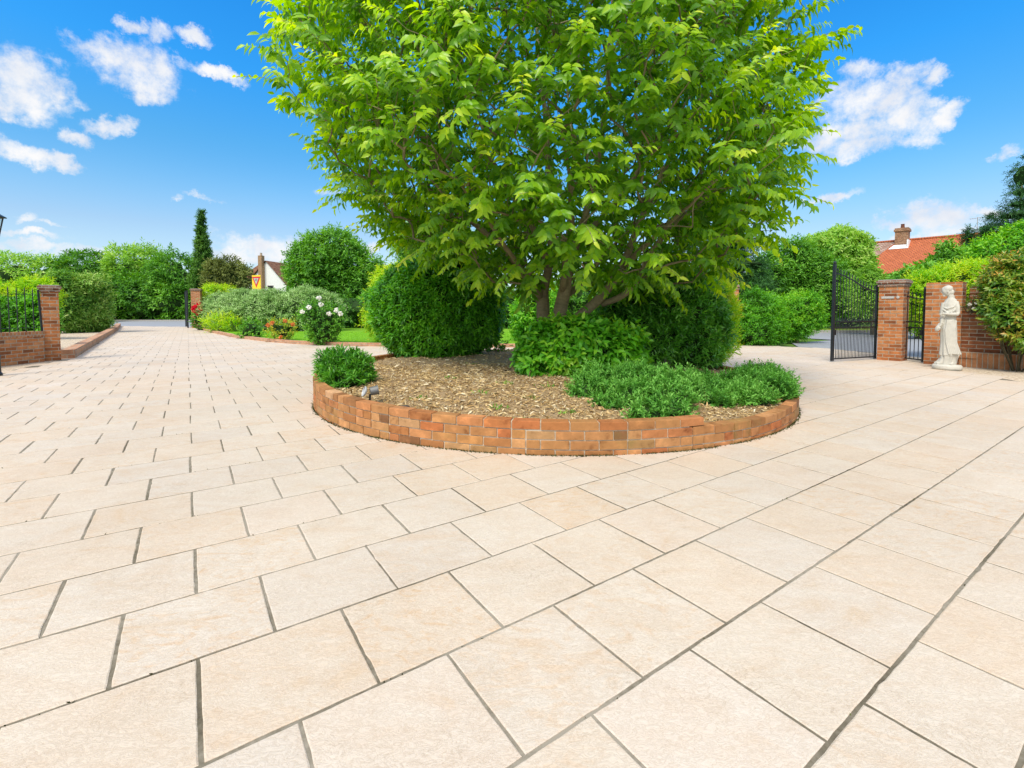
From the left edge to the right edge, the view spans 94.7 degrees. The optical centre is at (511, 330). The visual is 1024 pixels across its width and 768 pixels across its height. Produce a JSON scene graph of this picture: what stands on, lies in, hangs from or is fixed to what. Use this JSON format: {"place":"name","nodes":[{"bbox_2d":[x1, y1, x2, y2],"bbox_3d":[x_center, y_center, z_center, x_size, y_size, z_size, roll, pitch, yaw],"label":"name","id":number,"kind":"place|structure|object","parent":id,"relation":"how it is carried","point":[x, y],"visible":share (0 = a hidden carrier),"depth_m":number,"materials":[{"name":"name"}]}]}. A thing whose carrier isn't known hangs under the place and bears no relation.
{"place":"outdoors","nodes":[
{"label":"outdoors","id":0,"kind":"place"},
{"bbox_2d":[113,321,230,327],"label":"road","id":1,"kind":"structure","parent":0,"point":[157,323],"depth_m":40.51,"materials":[{"name":"grey asphalt"}]},
{"bbox_2d":[197,252,254,291],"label":"shrubby tree","id":2,"kind":"object","parent":1,"relation":"on","point":[222,270],"visible":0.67,"depth_m":45.06,"materials":[{"name":"green plant"}]},
{"bbox_2d":[252,275,260,289],"bbox_3d":[-17.805,-2.068,32.970,0.880,3.605,0.112,1,3,25],"label":"give way sign","id":3,"kind":"object","parent":1,"relation":"on","point":[256,281],"visible":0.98,"depth_m":32.86,"materials":[{"name":"yellow metal"}]},
{"bbox_2d":[199,280,238,302],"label":"border shrub","id":4,"kind":"object","parent":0,"point":[210,288],"visible":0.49,"depth_m":30.11,"materials":[{"name":"green plant"}]},
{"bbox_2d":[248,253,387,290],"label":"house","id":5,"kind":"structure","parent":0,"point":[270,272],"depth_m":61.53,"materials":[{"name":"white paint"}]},
{"bbox_2d":[211,327,516,343],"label":"lawn","id":6,"kind":"structure","parent":0,"point":[354,330],"depth_m":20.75,"materials":[{"name":"green plant"}]},
{"bbox_2d":[188,302,211,329],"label":"geranium","id":7,"kind":"object","parent":6,"relation":"on","point":[194,313],"visible":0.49,"depth_m":26.09,"materials":[{"name":"green plant"}]},
{"bbox_2d":[196,308,242,332],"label":"lily clump","id":8,"kind":"object","parent":6,"relation":"on","point":[220,320],"visible":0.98,"depth_m":23.42,"materials":[{"name":"green plant"}]},
{"bbox_2d":[234,316,266,338],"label":"rose bush","id":9,"kind":"object","parent":6,"relation":"on","point":[251,328],"visible":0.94,"depth_m":18.52,"materials":[{"name":"green plant"}]},
{"bbox_2d":[193,283,350,330],"bbox_3d":[-12.913,-0.985,25.182,9.048,3.124,3.958,0,3,0],"label":"spreading conifer","id":10,"kind":"object","parent":6,"relation":"on","point":[263,305],"visible":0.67,"depth_m":24.06,"materials":[{"name":"green plant"}]},
{"bbox_2d":[263,316,297,339],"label":"rose bush","id":11,"kind":"object","parent":6,"relation":"on","point":[282,331],"visible":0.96,"depth_m":16.80,"materials":[{"name":"green plant"}]},
{"bbox_2d":[291,295,348,344],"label":"rose bush","id":12,"kind":"object","parent":6,"relation":"on","point":[325,323],"visible":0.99,"depth_m":14.96,"materials":[{"name":"green plant"}]},
{"bbox_2d":[354,257,401,342],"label":"lime shrub","id":13,"kind":"object","parent":6,"relation":"on","point":[379,271],"visible":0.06,"depth_m":15.35,"materials":[{"name":"green plant"}]},
{"bbox_2d":[386,221,496,277],"bbox_3d":[-3.807,-3.501,26.863,6.746,7.019,3.517,0,3,0],"label":"broadleaf tree","id":14,"kind":"object","parent":6,"relation":"on","point":[400,255],"visible":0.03,"depth_m":26.43,"materials":[{"name":"green plant"}]},
{"bbox_2d":[337,280,575,328],"bbox_3d":[-0.085,-1.662,28.428,23.784,3.836,4.377,0,3,0],"label":"hedge","id":15,"kind":"object","parent":6,"relation":"on","point":[352,307],"visible":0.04,"depth_m":27.67,"materials":[{"name":"green plant"}]},
{"bbox_2d":[507,281,557,340],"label":"garden shrub","id":16,"kind":"object","parent":6,"relation":"on","point":[521,320],"visible":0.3,"depth_m":16.15,"materials":[{"name":"green plant"}]},
{"bbox_2d":[554,278,602,316],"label":"garden shrub","id":17,"kind":"object","parent":6,"relation":"on","point":[577,304],"visible":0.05,"depth_m":16.43,"materials":[{"name":"green plant"}]},
{"bbox_2d":[0,326,1023,767],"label":"paving","id":18,"kind":"structure","parent":0,"point":[540,678],"depth_m":1.96,"materials":[{"name":"beige stone"}]},
{"bbox_2d":[0,214,6,375],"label":"lamp post","id":19,"kind":"object","parent":18,"relation":"on","point":[2,217],"visible":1,"depth_m":8.08,"materials":[{"name":"black metal"}]},
{"bbox_2d":[1,361,52,370],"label":"gravel","id":20,"kind":"structure","parent":18,"relation":"on","point":[10,367],"depth_m":9.44,"materials":[{"name":"beige gravel"}]},
{"bbox_2d":[0,331,44,365],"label":"brick wall","id":21,"kind":"structure","parent":20,"relation":"on","point":[24,347],"depth_m":9.85,"materials":[{"name":"brown brick"}]},
{"bbox_2d":[0,286,42,332],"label":"iron railing","id":22,"kind":"object","parent":21,"relation":"on","point":[40,312],"visible":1,"depth_m":9.95,"materials":[{"name":"black metal"}]},
{"bbox_2d":[60,326,111,349],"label":"gravel","id":23,"kind":"structure","parent":18,"relation":"on","point":[68,339],"depth_m":19.00,"materials":[{"name":"beige gravel"}]},
{"bbox_2d":[0,289,65,334],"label":"shrub","id":24,"kind":"object","parent":23,"relation":"on","point":[13,312],"visible":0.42,"depth_m":12.11,"materials":[{"name":"green plant"}]},
{"bbox_2d":[38,267,117,332],"bbox_3d":[-21.328,-1.321,23.216,2.849,3.539,3.739,0,3,0],"label":"hedge","id":25,"kind":"object","parent":23,"relation":"on","point":[89,300],"visible":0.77,"depth_m":22.76,"materials":[{"name":"green plant"}]},
{"bbox_2d":[184,290,188,327],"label":"iron gate","id":26,"kind":"structure","parent":18,"relation":"on","point":[186,309],"depth_m":30.29,"materials":[{"name":"black metal"}]},
{"bbox_2d":[189,289,202,327],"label":"gate pier","id":27,"kind":"structure","parent":18,"relation":"on","point":[196,293],"depth_m":29.45,"materials":[{"name":"orange brick"}]},
{"bbox_2d":[2,365,965,726],"bbox_3d":[-1.929,0.861,5.905,19.752,0.026,11.443,-2,3,-34],"label":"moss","id":28,"kind":"object","parent":18,"relation":"on","point":[556,455],"visible":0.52,"depth_m":3.84,"materials":[{"name":"green plant"}]},
{"bbox_2d":[313,349,798,455],"bbox_3d":[0.500,0.648,7.386,6.205,0.370,7.504,0,3,0],"label":"round planter","id":29,"kind":"object","parent":18,"relation":"on","point":[493,434],"visible":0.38,"depth_m":3.79,"materials":[{"name":"brick"}]},
{"bbox_2d":[323,349,784,421],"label":"bark mulch","id":30,"kind":"object","parent":29,"relation":"in","point":[424,374],"visible":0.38,"depth_m":4.94,"materials":[{"name":"brown wood"}]},
{"bbox_2d":[311,343,378,388],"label":"evergreen shrub","id":31,"kind":"object","parent":30,"relation":"on","point":[341,367],"visible":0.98,"depth_m":5.34,"materials":[{"name":"green plant"}]},
{"bbox_2d":[361,385,378,399],"bbox_3d":[-1.364,0.617,4.548,0.165,0.177,0.109,-1,3,-20],"label":"garden spotlight","id":32,"kind":"object","parent":30,"relation":"on","point":[374,390],"visible":0.98,"depth_m":4.53,"materials":[{"name":"grey metal"}]},
{"bbox_2d":[357,251,508,357],"bbox_3d":[-1.472,-0.442,8.879,2.895,2.201,2.090,0,3,0],"label":"round shrub","id":33,"kind":"object","parent":30,"relation":"on","point":[427,314],"visible":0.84,"depth_m":8.15,"materials":[{"name":"green plant"}]},
{"bbox_2d":[485,340,509,351],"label":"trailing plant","id":34,"kind":"object","parent":30,"relation":"on","point":[498,348],"visible":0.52,"depth_m":9.55,"materials":[{"name":"green plant"}]},
{"bbox_2d":[232,0,862,321],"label":"broadleaf tree","id":35,"kind":"object","parent":30,"relation":"on","point":[445,40],"visible":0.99,"depth_m":5.11,"materials":[{"name":"green plant"}]},
{"bbox_2d":[558,409,575,413],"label":"weed","id":36,"kind":"object","parent":30,"relation":"on","point":[566,411],"visible":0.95,"depth_m":4.06,"materials":[{"name":"green plant"}]},
{"bbox_2d":[508,306,654,376],"bbox_3d":[0.890,0.213,6.084,1.899,1.077,1.103,0,3,0],"label":"shrub","id":37,"kind":"object","parent":30,"relation":"on","point":[558,345],"visible":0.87,"depth_m":5.79,"materials":[{"name":"green plant"}]},
{"bbox_2d":[563,357,710,418],"bbox_3d":[1.270,0.551,4.824,1.534,0.550,1.998,0,3,0],"label":"spreading juniper","id":38,"kind":"object","parent":30,"relation":"on","point":[642,389],"visible":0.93,"depth_m":4.47,"materials":[{"name":"green plant"}]},
{"bbox_2d":[654,358,674,372],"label":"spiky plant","id":39,"kind":"object","parent":30,"relation":"on","point":[664,360],"visible":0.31,"depth_m":6.34,"materials":[{"name":"green plant"}]},
{"bbox_2d":[591,257,738,369],"bbox_3d":[2.561,-0.286,7.993,2.485,1.938,1.839,0,3,0],"label":"upright shrub","id":40,"kind":"object","parent":30,"relation":"on","point":[698,333],"visible":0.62,"depth_m":7.44,"materials":[{"name":"green plant"}]},
{"bbox_2d":[682,358,805,408],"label":"spreading juniper","id":41,"kind":"object","parent":30,"relation":"on","point":[757,384],"visible":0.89,"depth_m":5.00,"materials":[{"name":"green plant"}]},
{"bbox_2d":[714,275,744,364],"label":"golden shrub","id":42,"kind":"object","parent":18,"relation":"on","point":[732,297],"visible":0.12,"depth_m":8.61,"materials":[{"name":"green plant"}]},
{"bbox_2d":[830,261,878,360],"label":"iron gate","id":43,"kind":"structure","parent":18,"relation":"on","point":[834,332],"depth_m":10.44,"materials":[{"name":"black metal"}]},
{"bbox_2d":[876,279,912,360],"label":"gate pier","id":44,"kind":"structure","parent":18,"relation":"on","point":[892,320],"depth_m":10.46,"materials":[{"name":"orange brick"}]},
{"bbox_2d":[905,287,925,361],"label":"iron gate","id":45,"kind":"structure","parent":44,"relation":"attached to","point":[922,331],"depth_m":10.14,"materials":[{"name":"black metal"}]},
{"bbox_2d":[932,285,962,370],"bbox_3d":[8.240,-0.059,8.906,0.437,1.591,0.350,2,3,43],"label":"statue","id":46,"kind":"object","parent":18,"relation":"on","point":[949,350],"visible":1,"depth_m":8.84,"materials":[{"name":"white stone"}]},
{"bbox_2d":[962,367,1023,381],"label":"gravel","id":47,"kind":"structure","parent":18,"relation":"on","point":[1015,375],"depth_m":8.54,"materials":[{"name":"beige gravel"}]},
{"bbox_2d":[968,246,1023,371],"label":"red tipped shrub","id":48,"kind":"object","parent":47,"relation":"on","point":[1000,288],"visible":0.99,"depth_m":8.58,"materials":[{"name":"green plant"}]},
{"bbox_2d":[0,0,1023,289],"label":"sky","id":49,"kind":"structure","parent":0,"point":[121,120],"materials":[{"name":"blue"}]},
{"bbox_2d":[356,323,869,346],"bbox_3d":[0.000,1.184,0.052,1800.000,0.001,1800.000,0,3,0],"label":"ground","id":50,"kind":"structure","parent":0,"point":[793,345],"depth_m":17.79,"materials":[{"name":"green plant"}]},
{"bbox_2d":[0,273,67,310],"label":"shrub","id":51,"kind":"object","parent":50,"relation":"on","point":[27,282],"visible":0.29,"depth_m":17.20,"materials":[{"name":"green plant"}]},
{"bbox_2d":[37,285,60,360],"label":"brick pier","id":52,"kind":"structure","parent":50,"relation":"on","point":[49,297],"depth_m":10.47,"materials":[{"name":"brick"}]},
{"bbox_2d":[61,323,120,358],"bbox_3d":[-18.718,0.102,21.841,0.373,0.260,27.443,-2,3,-38],"label":"brick edging","id":53,"kind":"object","parent":50,"relation":"on","point":[75,350],"visible":0.85,"depth_m":13.46,"materials":[{"name":"brown brick"}]},
{"bbox_2d":[87,237,172,276],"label":"broadleaf tree","id":54,"kind":"object","parent":50,"relation":"on","point":[127,260],"visible":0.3,"depth_m":53.84,"materials":[{"name":"green plant"}]},
{"bbox_2d":[115,320,189,320],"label":"road kerb","id":55,"kind":"structure","parent":50,"relation":"on","point":[150,320],"depth_m":50.00,"materials":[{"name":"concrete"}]},
{"bbox_2d":[186,208,214,292],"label":"columnar conifer","id":56,"kind":"object","parent":50,"relation":"on","point":[201,252],"visible":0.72,"depth_m":49.17,"materials":[{"name":"green plant"}]},
{"bbox_2d":[278,221,386,297],"bbox_3d":[-12.627,-4.119,33.885,8.409,7.648,5.395,0,3,0],"label":"broadleaf tree","id":57,"kind":"object","parent":50,"relation":"on","point":[337,262],"visible":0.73,"depth_m":32.65,"materials":[{"name":"green plant"}]},
{"bbox_2d":[202,328,514,346],"bbox_3d":[-7.409,0.262,19.326,29.087,0.160,6.329,1,3,27],"label":"brick edging","id":58,"kind":"object","parent":50,"relation":"on","point":[298,341],"visible":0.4,"depth_m":15.79,"materials":[{"name":"brown brick"}]},
{"bbox_2d":[728,285,739,312],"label":"gate pier","id":59,"kind":"structure","parent":50,"relation":"on","point":[736,292],"depth_m":15.40,"materials":[{"name":"orange brick"}]},
{"bbox_2d":[695,224,783,299],"bbox_3d":[10.717,-2.683,24.144,5.997,5.613,5.200,0,3,0],"label":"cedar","id":60,"kind":"object","parent":50,"relation":"on","point":[754,265],"visible":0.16,"depth_m":22.81,"materials":[{"name":"green plant"}]},
{"bbox_2d":[731,280,793,345],"bbox_3d":[8.021,-0.475,15.407,2.449,2.371,1.971,0,3,0],"label":"conifer shrub","id":61,"kind":"object","parent":50,"relation":"on","point":[764,321],"visible":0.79,"depth_m":15.01,"materials":[{"name":"green plant"}]},
{"bbox_2d":[775,286,830,343],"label":"conifer shrub","id":62,"kind":"object","parent":50,"relation":"on","point":[807,312],"visible":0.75,"depth_m":16.23,"materials":[{"name":"green plant"}]},
{"bbox_2d":[798,222,883,325],"bbox_3d":[21.351,-3.650,30.857,5.316,6.998,3.944,0,3,0],"label":"broadleaf tree","id":63,"kind":"object","parent":50,"relation":"on","point":[855,246],"visible":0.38,"depth_m":29.77,"materials":[{"name":"green plant"}]},
{"bbox_2d":[814,330,915,332],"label":"road kerb","id":64,"kind":"structure","parent":50,"relation":"on","point":[825,331],"depth_m":24.02,"materials":[{"name":"concrete"}]},
{"bbox_2d":[923,282,1023,370],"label":"brick wall","id":65,"kind":"structure","parent":50,"relation":"on","point":[978,347],"depth_m":9.40,"materials":[{"name":"brown brick"}]},
{"bbox_2d":[961,292,981,314],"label":"wall plant","id":66,"kind":"object","parent":65,"relation":"on","point":[972,304],"depth_m":9.18,"materials":[{"name":"green plant"}]},
{"bbox_2d":[973,153,1023,236],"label":"spruce tree","id":67,"kind":"object","parent":50,"relation":"on","point":[1009,215],"visible":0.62,"depth_m":32.67,"materials":[{"name":"green plant"}]},
{"bbox_2d":[823,328,877,329],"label":"verge","id":68,"kind":"structure","parent":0,"point":[848,329],"depth_m":25.60,"materials":[{"name":"green plant"}]},
{"bbox_2d":[745,234,855,327],"bbox_3d":[16.485,-2.790,27.013,6.968,5.607,4.152,0,3,0],"label":"broadleaf tree","id":69,"kind":"object","parent":68,"relation":"on","point":[795,271],"visible":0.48,"depth_m":25.91,"materials":[{"name":"green plant"}]},
{"bbox_2d":[822,284,877,328],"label":"hedge","id":70,"kind":"object","parent":68,"relation":"on","point":[853,315],"visible":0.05,"depth_m":26.64,"materials":[{"name":"green plant"}]},
{"bbox_2d":[792,333,921,357],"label":"road","id":71,"kind":"structure","parent":0,"point":[820,344],"depth_m":16.30,"materials":[{"name":"grey asphalt"}]},
{"bbox_2d":[836,262,887,334],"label":"weeping tree","id":72,"kind":"object","parent":71,"relation":"on","point":[872,274],"visible":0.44,"depth_m":21.82,"materials":[{"name":"green plant"}]},
{"bbox_2d":[873,255,950,338],"bbox_3d":[16.607,-1.335,18.982,3.447,3.397,2.451,0,3,0],"label":"broadleaf tree","id":73,"kind":"object","parent":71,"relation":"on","point":[902,271],"visible":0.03,"depth_m":18.79,"materials":[{"name":"green plant"}]},
{"bbox_2d":[900,255,991,339],"bbox_3d":[10.527,-0.594,11.431,2.293,2.495,1.297,0,3,0],"label":"lime shrub","id":74,"kind":"object","parent":71,"relation":"on","point":[961,271],"visible":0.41,"depth_m":11.19,"materials":[{"name":"green plant"}]},
{"bbox_2d":[924,235,974,307],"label":"broadleaf tree","id":75,"kind":"object","parent":71,"relation":"on","point":[946,249],"visible":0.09,"depth_m":20.63,"materials":[{"name":"green plant"}]},
{"bbox_2d":[958,219,1023,264],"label":"broadleaf tree","id":76,"kind":"object","parent":71,"relation":"on","point":[1008,238],"visible":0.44,"depth_m":17.66,"materials":[{"name":"green plant"}]},
{"bbox_2d":[873,217,986,276],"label":"house","id":77,"kind":"structure","parent":0,"point":[900,249],"depth_m":43.08,"materials":[{"name":"orange tile"}]},
{"bbox_2d":[956,223,995,246],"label":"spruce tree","id":78,"kind":"object","parent":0,"point":[966,235],"visible":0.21,"depth_m":33.62,"materials":[{"name":"green plant"}]},
{"label":"verge","id":79,"kind":"structure","parent":0,"visible":0},
{"bbox_2d":[0,248,79,283],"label":"broadleaf tree","id":80,"kind":"object","parent":79,"relation":"on","point":[7,271],"visible":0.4,"depth_m":52.28,"materials":[{"name":"green plant"}]},
{"bbox_2d":[38,248,120,278],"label":"broadleaf tree","id":81,"kind":"object","parent":79,"relation":"on","point":[72,257],"visible":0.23,"depth_m":53.31,"materials":[{"name":"green plant"}]},
{"bbox_2d":[105,266,190,319],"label":"hedge","id":82,"kind":"object","parent":79,"relation":"on","point":[132,304],"visible":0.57,"depth_m":50.79,"materials":[{"name":"green plant"}]},
{"bbox_2d":[130,242,193,304],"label":"broadleaf tree","id":83,"kind":"object","parent":79,"relation":"on","point":[169,269],"visible":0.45,"depth_m":50.98,"materials":[{"name":"green plant"}]}
]}

